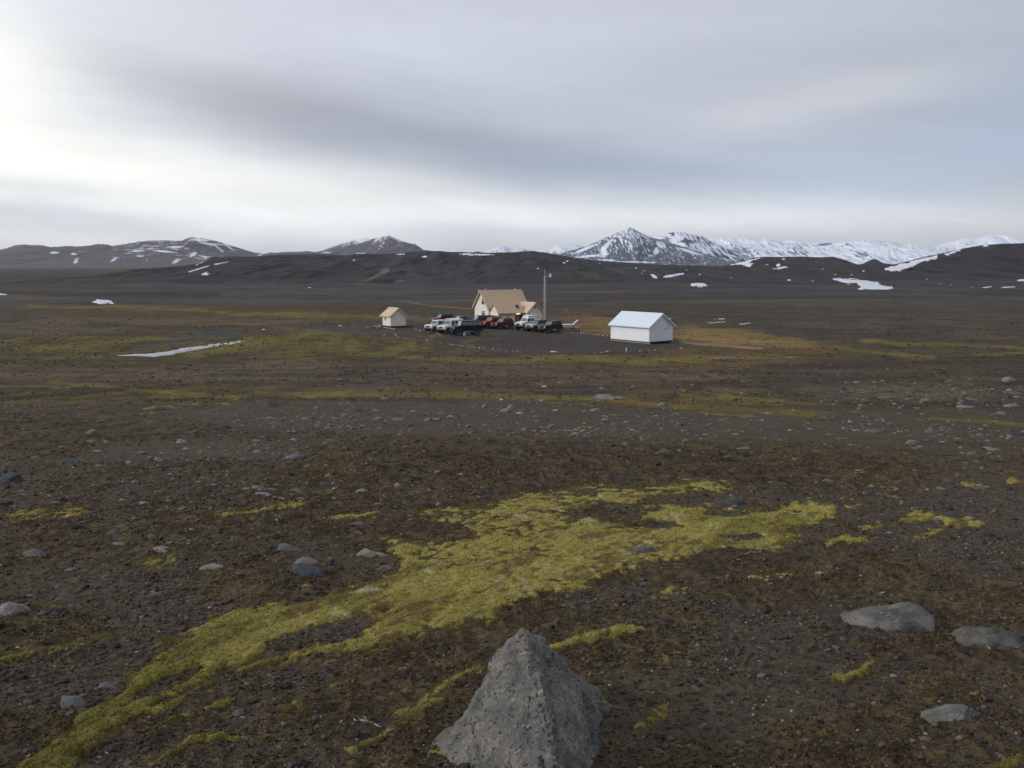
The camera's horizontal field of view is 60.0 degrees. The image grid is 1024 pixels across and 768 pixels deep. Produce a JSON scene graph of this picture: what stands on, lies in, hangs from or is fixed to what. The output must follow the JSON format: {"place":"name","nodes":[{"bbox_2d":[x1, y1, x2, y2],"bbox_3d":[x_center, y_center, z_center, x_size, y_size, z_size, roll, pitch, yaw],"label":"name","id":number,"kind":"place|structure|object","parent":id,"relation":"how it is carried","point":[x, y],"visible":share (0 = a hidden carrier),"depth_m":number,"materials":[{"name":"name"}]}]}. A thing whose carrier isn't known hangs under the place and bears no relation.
{"place":"outdoors","nodes":[
{"label":"outdoors","id":0,"kind":"place"},
{"bbox_2d":[0,237,305,267],"bbox_3d":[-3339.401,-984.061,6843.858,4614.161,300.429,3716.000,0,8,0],"label":"mountain","id":1,"kind":"structure","parent":0,"point":[162,253],"depth_m":5981.37,"materials":[{"name":"grey stone"}]},
{"bbox_2d":[323,238,370,250],"bbox_3d":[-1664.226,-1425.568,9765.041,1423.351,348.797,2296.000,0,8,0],"label":"mountain","id":2,"kind":"structure","parent":0,"point":[360,240],"depth_m":9610.58,"materials":[{"name":"white snow"}]},
{"bbox_2d":[301,235,428,254],"bbox_3d":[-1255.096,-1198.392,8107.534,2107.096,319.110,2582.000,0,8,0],"label":"mountain","id":3,"kind":"structure","parent":0,"point":[388,244],"depth_m":7744.49,"materials":[{"name":"grey stone"}]},
{"bbox_2d":[0,251,939,284],"bbox_3d":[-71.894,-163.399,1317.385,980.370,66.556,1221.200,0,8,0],"label":"dark hill","id":4,"kind":"structure","parent":0,"point":[443,267],"depth_m":920.41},
{"bbox_2d":[462,253,490,255],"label":"snow patch","id":5,"kind":"object","parent":4,"relation":"on","point":[470,254],"visible":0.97,"depth_m":1175.45,"materials":[{"name":"white snow"}]},
{"bbox_2d":[664,273,683,276],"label":"snow patch","id":6,"kind":"object","parent":4,"relation":"on","point":[678,274],"visible":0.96,"depth_m":909.11,"materials":[{"name":"white snow"}]},
{"bbox_2d":[0,268,1023,767],"bbox_3d":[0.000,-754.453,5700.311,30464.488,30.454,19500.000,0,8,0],"label":"ground","id":7,"kind":"structure","parent":0,"point":[944,308],"depth_m":13.54,"materials":[{"name":"soil"}]},
{"bbox_2d":[0,472,23,483],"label":"boulder","id":8,"kind":"object","parent":7,"relation":"on","point":[12,477],"visible":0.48,"depth_m":11.19,"materials":[{"name":"stone"}]},
{"bbox_2d":[0,602,30,615],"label":"boulder","id":9,"kind":"object","parent":7,"relation":"on","point":[7,608],"visible":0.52,"depth_m":5.45,"materials":[{"name":"stone"}]},
{"bbox_2d":[22,548,46,557],"bbox_3d":[-3.760,1.356,7.035,0.223,0.099,0.205,-4,9,-28],"label":"boulder","id":10,"kind":"object","parent":7,"relation":"on","point":[30,553],"visible":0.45,"depth_m":6.99,"materials":[{"name":"grey stone"}]},
{"bbox_2d":[55,592,75,600],"bbox_3d":[-2.909,1.409,5.777,0.185,0.113,0.070,2,8,16],"label":"boulder","id":11,"kind":"object","parent":7,"relation":"on","point":[63,596],"visible":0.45,"depth_m":5.76,"materials":[{"name":"grey stone"}]},
{"bbox_2d":[58,458,74,463],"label":"boulder","id":12,"kind":"object","parent":7,"relation":"on","point":[66,461],"visible":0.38,"depth_m":13.05,"materials":[{"name":"stone"}]},
{"bbox_2d":[65,567,76,570],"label":"stone","id":13,"kind":"object","parent":7,"relation":"on","point":[71,569],"visible":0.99,"depth_m":6.52,"materials":[{"name":"grey stone"}]},
{"bbox_2d":[85,429,98,433],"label":"boulder","id":14,"kind":"object","parent":7,"relation":"on","point":[92,431],"visible":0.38,"depth_m":17.91,"materials":[{"name":"grey stone"}]},
{"bbox_2d":[93,299,113,303],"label":"snow patch","id":15,"kind":"object","parent":7,"relation":"on","point":[98,301],"visible":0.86,"depth_m":295.05,"materials":[{"name":"white snow"}]},
{"bbox_2d":[105,529,120,536],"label":"boulder","id":16,"kind":"object","parent":7,"relation":"on","point":[113,532],"visible":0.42,"depth_m":7.70,"materials":[{"name":"stone"}]},
{"bbox_2d":[113,542,125,545],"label":"stone","id":17,"kind":"object","parent":7,"relation":"on","point":[119,543],"visible":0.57,"depth_m":7.36,"materials":[{"name":"grey stone"}]},
{"bbox_2d":[147,592,160,595],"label":"stone","id":18,"kind":"object","parent":7,"relation":"on","point":[154,593],"visible":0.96,"depth_m":5.82,"materials":[{"name":"grey stone"}]},
{"bbox_2d":[149,546,169,552],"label":"boulder","id":19,"kind":"object","parent":7,"relation":"on","point":[162,548],"visible":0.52,"depth_m":7.07,"materials":[{"name":"beige stone"}]},
{"bbox_2d":[119,346,209,356],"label":"snow patch","id":20,"kind":"object","parent":7,"relation":"on","point":[172,352],"visible":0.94,"depth_m":112.64,"materials":[{"name":"white snow"}]},
{"bbox_2d":[176,439,186,442],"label":"stone","id":21,"kind":"object","parent":7,"relation":"on","point":[181,441],"visible":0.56,"depth_m":15.84,"materials":[{"name":"grey stone"}]},
{"bbox_2d":[199,563,222,569],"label":"boulder","id":22,"kind":"object","parent":7,"relation":"on","point":[212,566],"visible":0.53,"depth_m":6.48,"materials":[{"name":"stone"}]},
{"bbox_2d":[209,456,223,458],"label":"boulder","id":23,"kind":"object","parent":7,"relation":"on","point":[218,457],"visible":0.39,"depth_m":13.30,"materials":[{"name":"stone"}]},
{"bbox_2d":[208,341,240,346],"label":"snow patch","id":24,"kind":"object","parent":7,"relation":"on","point":[218,344],"visible":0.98,"depth_m":131.11,"materials":[{"name":"white snow"}]},
{"bbox_2d":[265,400,284,406],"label":"boulder","id":25,"kind":"object","parent":7,"relation":"on","point":[270,403],"visible":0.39,"depth_m":26.04,"materials":[{"name":"grey stone"}]},
{"bbox_2d":[277,543,299,550],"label":"boulder","id":26,"kind":"object","parent":7,"relation":"on","point":[285,547],"visible":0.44,"depth_m":7.11,"materials":[{"name":"grey stone"}]},
{"bbox_2d":[285,454,303,458],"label":"boulder","id":27,"kind":"object","parent":7,"relation":"on","point":[293,456],"visible":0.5,"depth_m":13.24,"materials":[{"name":"grey stone"}]},
{"bbox_2d":[294,557,319,564],"bbox_3d":[-1.552,1.350,6.733,0.229,0.088,0.218,-2,8,-16],"label":"boulder","id":28,"kind":"object","parent":7,"relation":"on","point":[309,560],"visible":0.5,"depth_m":6.67,"materials":[{"name":"beige stone"}]},
{"bbox_2d":[292,562,325,576],"bbox_3d":[-1.436,1.358,6.303,0.325,0.147,0.146,2,8,16],"label":"boulder","id":29,"kind":"object","parent":7,"relation":"on","point":[303,569],"visible":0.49,"depth_m":6.28,"materials":[{"name":"stone"}]},
{"bbox_2d":[345,407,361,411],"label":"boulder","id":30,"kind":"object","parent":7,"relation":"on","point":[353,409],"visible":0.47,"depth_m":24.15,"materials":[{"name":"grey stone"}]},
{"bbox_2d":[350,521,365,524],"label":"boulder","id":31,"kind":"object","parent":7,"relation":"on","point":[359,522],"visible":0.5,"depth_m":8.14,"materials":[{"name":"grey stone"}]},
{"bbox_2d":[354,716,380,727],"bbox_3d":[-0.615,1.444,3.801,0.144,0.024,0.026,4,9,26],"label":"twig","id":32,"kind":"object","parent":7,"relation":"on","point":[363,720],"visible":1,"depth_m":3.81,"materials":[{"name":"grey wood"}]},
{"bbox_2d":[356,548,389,557],"bbox_3d":[-1.105,1.343,6.946,0.299,0.109,0.136,0,8,2],"label":"boulder","id":33,"kind":"object","parent":7,"relation":"on","point":[365,552],"visible":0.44,"depth_m":6.91,"materials":[{"name":"stone"}]},
{"bbox_2d":[375,565,392,570],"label":"boulder","id":34,"kind":"object","parent":7,"relation":"on","point":[384,567],"visible":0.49,"depth_m":6.48,"materials":[{"name":"grey stone"}]},
{"bbox_2d":[380,307,411,327],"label":"hut","id":35,"kind":"object","parent":7,"relation":"on","point":[393,317],"visible":0.96,"depth_m":170.06,"materials":[{"name":"white paint"}]},
{"bbox_2d":[424,319,444,331],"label":"off road car","id":36,"kind":"object","parent":7,"relation":"on","point":[433,325],"visible":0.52,"depth_m":155.71,"materials":[{"name":"white metal"}]},
{"bbox_2d":[429,313,453,322],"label":"off road car","id":37,"kind":"object","parent":7,"relation":"on","point":[443,316],"visible":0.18,"depth_m":176.49,"materials":[{"name":"metal"}]},
{"bbox_2d":[436,318,462,333],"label":"off road car","id":38,"kind":"object","parent":7,"relation":"on","point":[448,324],"visible":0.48,"depth_m":151.67,"materials":[{"name":"white metal"}]},
{"bbox_2d":[455,316,473,319],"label":"pickup truck","id":39,"kind":"object","parent":7,"relation":"on","point":[464,317],"visible":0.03,"depth_m":170.14,"materials":[{"name":"metal"}]},
{"bbox_2d":[449,320,483,335],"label":"off road van","id":40,"kind":"object","parent":7,"relation":"on","point":[474,327],"visible":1,"depth_m":148.21,"materials":[{"name":"blue metal"}]},
{"bbox_2d":[471,315,492,326],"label":"off road van","id":41,"kind":"object","parent":7,"relation":"on","point":[481,317],"visible":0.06,"depth_m":170.04,"materials":[{"name":"metal"}]},
{"bbox_2d":[482,316,501,328],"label":"off road car","id":42,"kind":"object","parent":7,"relation":"on","point":[487,321],"visible":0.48,"depth_m":166.87,"materials":[{"name":"red metal"}]},
{"bbox_2d":[490,318,513,328],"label":"off road car","id":43,"kind":"object","parent":7,"relation":"on","point":[500,323],"visible":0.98,"depth_m":165.87,"materials":[{"name":"red metal"}]},
{"bbox_2d":[472,288,543,322],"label":"mountain house","id":44,"kind":"structure","parent":7,"relation":"on","point":[515,305],"depth_m":182.59,"materials":[{"name":"concrete"}]},
{"bbox_2d":[515,314,518,321],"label":"door","id":45,"kind":"structure","parent":44,"relation":"in","point":[516,315],"depth_m":181.26,"materials":[{"name":"wood"}]},
{"bbox_2d":[0,403,1023,767],"bbox_3d":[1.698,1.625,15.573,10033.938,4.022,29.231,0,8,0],"label":"moss","id":46,"kind":"object","parent":7,"relation":"on","point":[410,597],"visible":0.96,"depth_m":6.01,"materials":[{"name":"green plant"}]},
{"bbox_2d":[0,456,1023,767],"bbox_3d":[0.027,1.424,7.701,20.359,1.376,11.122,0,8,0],"label":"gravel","id":47,"kind":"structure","parent":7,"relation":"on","point":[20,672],"depth_m":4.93,"materials":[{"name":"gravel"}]},
{"bbox_2d":[0,357,1023,559],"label":"scattered stones","id":48,"kind":"object","parent":7,"relation":"on","point":[311,417],"visible":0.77,"depth_m":20.10,"materials":[{"name":"grey stone"}]},
{"bbox_2d":[0,315,1023,470],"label":"heath vegetation","id":49,"kind":"object","parent":7,"relation":"on","point":[421,387],"visible":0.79,"depth_m":60.27,"materials":[{"name":"green plant"}]},
{"bbox_2d":[0,442,1023,767],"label":"dry vegetation","id":50,"kind":"object","parent":7,"relation":"on","point":[588,672],"visible":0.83,"depth_m":5.14,"materials":[{"name":"brown plant"}]},
{"bbox_2d":[432,627,611,767],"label":"boulder","id":51,"kind":"object","parent":7,"relation":"on","point":[536,702],"visible":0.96,"depth_m":3.52,"materials":[{"name":"grey stone"}]},
{"bbox_2d":[514,315,537,329],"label":"off road van","id":52,"kind":"object","parent":7,"relation":"on","point":[524,320],"visible":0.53,"depth_m":162.79,"materials":[{"name":"white metal"}]},
{"bbox_2d":[524,319,546,331],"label":"off road car","id":53,"kind":"object","parent":7,"relation":"on","point":[534,324],"visible":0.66,"depth_m":159.20,"materials":[{"name":"silver metal"}]},
{"bbox_2d":[543,622,553,626],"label":"stone","id":54,"kind":"object","parent":7,"relation":"on","point":[550,624],"visible":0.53,"depth_m":5.21,"materials":[{"name":"grey stone"}]},
{"bbox_2d":[537,320,562,332],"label":"off road car","id":55,"kind":"object","parent":7,"relation":"on","point":[551,326],"visible":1,"depth_m":156.59,"materials":[{"name":"black metal"}]},
{"bbox_2d":[562,320,577,326],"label":"flatbed trailer","id":56,"kind":"object","parent":7,"relation":"on","point":[567,325],"visible":0.67,"depth_m":163.94,"materials":[{"name":"white paint"}]},
{"bbox_2d":[596,394,615,399],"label":"boulder","id":57,"kind":"object","parent":7,"relation":"on","point":[606,396],"visible":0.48,"depth_m":47.42,"materials":[{"name":"grey stone"}]},
{"bbox_2d":[608,311,675,343],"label":"storage shed","id":58,"kind":"structure","parent":7,"relation":"on","point":[640,327],"depth_m":136.75,"materials":[{"name":"white paint"}]},
{"bbox_2d":[631,546,655,553],"bbox_3d":[1.068,1.385,7.175,0.274,0.156,0.104,-1,8,-7],"label":"boulder","id":59,"kind":"object","parent":7,"relation":"on","point":[642,549],"visible":0.31,"depth_m":7.13,"materials":[{"name":"grey stone"}]},
{"bbox_2d":[657,402,668,405],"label":"stone","id":60,"kind":"object","parent":7,"relation":"on","point":[663,404],"visible":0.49,"depth_m":42.89,"materials":[{"name":"grey stone"}]},
{"bbox_2d":[691,283,706,286],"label":"snow patch","id":61,"kind":"object","parent":7,"relation":"on","point":[698,284],"visible":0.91,"depth_m":673.72,"materials":[{"name":"white snow"}]},
{"bbox_2d":[714,632,726,636],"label":"stone","id":62,"kind":"object","parent":7,"relation":"on","point":[718,634],"visible":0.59,"depth_m":5.13,"materials":[{"name":"grey stone"}]},
{"bbox_2d":[724,498,745,504],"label":"boulder","id":63,"kind":"object","parent":7,"relation":"on","point":[733,501],"visible":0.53,"depth_m":9.81,"materials":[{"name":"stone"}]},
{"bbox_2d":[833,387,846,389],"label":"stone","id":64,"kind":"object","parent":7,"relation":"on","point":[840,388],"visible":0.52,"depth_m":54.09,"materials":[{"name":"grey stone"}]},
{"bbox_2d":[833,278,892,289],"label":"snow patch","id":65,"kind":"object","parent":7,"relation":"on","point":[866,285],"visible":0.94,"depth_m":768.50,"materials":[{"name":"white snow"}]},
{"bbox_2d":[878,395,896,398],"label":"boulder","id":66,"kind":"object","parent":7,"relation":"on","point":[887,396],"visible":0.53,"depth_m":47.93,"materials":[{"name":"grey stone"}]},
{"bbox_2d":[840,602,935,631],"bbox_3d":[2.352,1.474,5.459,0.689,0.208,0.520,-3,8,-19],"label":"boulder","id":67,"kind":"object","parent":7,"relation":"on","point":[905,616],"visible":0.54,"depth_m":5.38,"materials":[{"name":"grey stone"}]},
{"bbox_2d":[906,440,919,443],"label":"boulder","id":68,"kind":"object","parent":7,"relation":"on","point":[912,442],"visible":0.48,"depth_m":17.73,"materials":[{"name":"stone"}]},
{"bbox_2d":[924,428,940,432],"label":"boulder","id":69,"kind":"object","parent":7,"relation":"on","point":[931,430],"visible":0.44,"depth_m":20.85,"materials":[{"name":"grey stone"}]},
{"bbox_2d":[920,704,979,723],"bbox_3d":[1.995,1.501,3.998,0.331,0.129,0.169,0,8,-2],"label":"boulder","id":70,"kind":"object","parent":7,"relation":"on","point":[951,712],"visible":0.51,"depth_m":3.97,"materials":[{"name":"grey stone"}]},
{"bbox_2d":[956,405,974,407],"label":"boulder","id":71,"kind":"object","parent":7,"relation":"on","point":[961,406],"visible":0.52,"depth_m":42.10,"materials":[{"name":"grey stone"}]},
{"bbox_2d":[967,451,976,454],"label":"stone","id":72,"kind":"object","parent":7,"relation":"on","point":[972,453],"visible":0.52,"depth_m":15.77,"materials":[{"name":"grey stone"}]},
{"bbox_2d":[974,486,985,489],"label":"stone","id":73,"kind":"object","parent":7,"relation":"on","point":[980,488],"visible":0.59,"depth_m":11.40,"materials":[{"name":"grey stone"}]},
{"bbox_2d":[951,626,1023,649],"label":"boulder","id":74,"kind":"object","parent":7,"relation":"on","point":[991,637],"visible":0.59,"depth_m":5.05,"materials":[{"name":"grey stone"}]},
{"bbox_2d":[983,446,1000,450],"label":"boulder","id":75,"kind":"object","parent":7,"relation":"on","point":[988,448],"visible":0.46,"depth_m":16.63,"materials":[{"name":"grey stone"}]},
{"bbox_2d":[994,411,1006,414],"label":"stone","id":76,"kind":"object","parent":7,"relation":"on","point":[1002,412],"visible":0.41,"depth_m":37.64,"materials":[{"name":"grey stone"}]},
{"bbox_2d":[1001,376,1016,381],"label":"stone","id":77,"kind":"object","parent":7,"relation":"on","point":[1007,379],"visible":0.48,"depth_m":62.73,"materials":[{"name":"grey stone"}]},
{"bbox_2d":[1003,404,1020,406],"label":"boulder","id":78,"kind":"object","parent":7,"relation":"on","point":[1010,405],"visible":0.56,"depth_m":41.89,"materials":[{"name":"grey stone"}]},
{"bbox_2d":[1010,391,1023,394],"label":"stone","id":79,"kind":"object","parent":7,"relation":"on","point":[1016,393],"visible":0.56,"depth_m":50.86,"materials":[{"name":"grey stone"}]},
{"bbox_2d":[0,0,1023,253],"label":"sky","id":80,"kind":"structure","parent":0,"point":[256,126],"materials":[{"name":"grey"}]},
{"bbox_2d":[483,244,584,253],"bbox_3d":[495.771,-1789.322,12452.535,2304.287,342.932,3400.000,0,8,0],"label":"mountain","id":81,"kind":"structure","parent":0,"point":[559,249],"depth_m":12049.01,"materials":[{"name":"white snow"}]},
{"bbox_2d":[557,227,732,265],"bbox_3d":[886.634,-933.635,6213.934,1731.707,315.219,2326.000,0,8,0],"label":"mountain","id":82,"kind":"structure","parent":0,"point":[629,245],"depth_m":5668.29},
{"bbox_2d":[654,232,749,262],"bbox_3d":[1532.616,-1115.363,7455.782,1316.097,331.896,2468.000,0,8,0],"label":"mountain","id":83,"kind":"structure","parent":0,"point":[701,244],"depth_m":7143.70,"materials":[{"name":"white snow"}]},
{"bbox_2d":[708,237,957,263],"bbox_3d":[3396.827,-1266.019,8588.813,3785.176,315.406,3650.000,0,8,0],"label":"mountain","id":84,"kind":"structure","parent":0,"point":[860,252],"depth_m":7942.90,"materials":[{"name":"white snow"}]},
{"bbox_2d":[725,257,1018,280],"bbox_3d":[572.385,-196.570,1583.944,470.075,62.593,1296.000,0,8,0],"label":"dark hill","id":85,"kind":"structure","parent":0,"point":[830,267],"depth_m":1253.97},
{"bbox_2d":[730,258,759,266],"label":"snow patch","id":86,"kind":"object","parent":85,"relation":"on","point":[747,263],"visible":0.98,"depth_m":1460.70,"materials":[{"name":"white snow"}]},
{"bbox_2d":[884,255,937,270],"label":"snow patch","id":87,"kind":"object","parent":85,"relation":"on","point":[900,267],"visible":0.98,"depth_m":1312.30,"materials":[{"name":"white snow"}]},
{"bbox_2d":[883,243,1023,278],"bbox_3d":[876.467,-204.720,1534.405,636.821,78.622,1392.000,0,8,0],"label":"dark hill","id":88,"kind":"structure","parent":0,"point":[999,260],"depth_m":1218.93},
{"bbox_2d":[931,234,1023,248],"bbox_3d":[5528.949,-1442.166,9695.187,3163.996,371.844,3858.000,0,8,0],"label":"mountain","id":89,"kind":"structure","parent":0,"point":[983,240],"depth_m":9114.04,"materials":[{"name":"white snow"}]}
]}

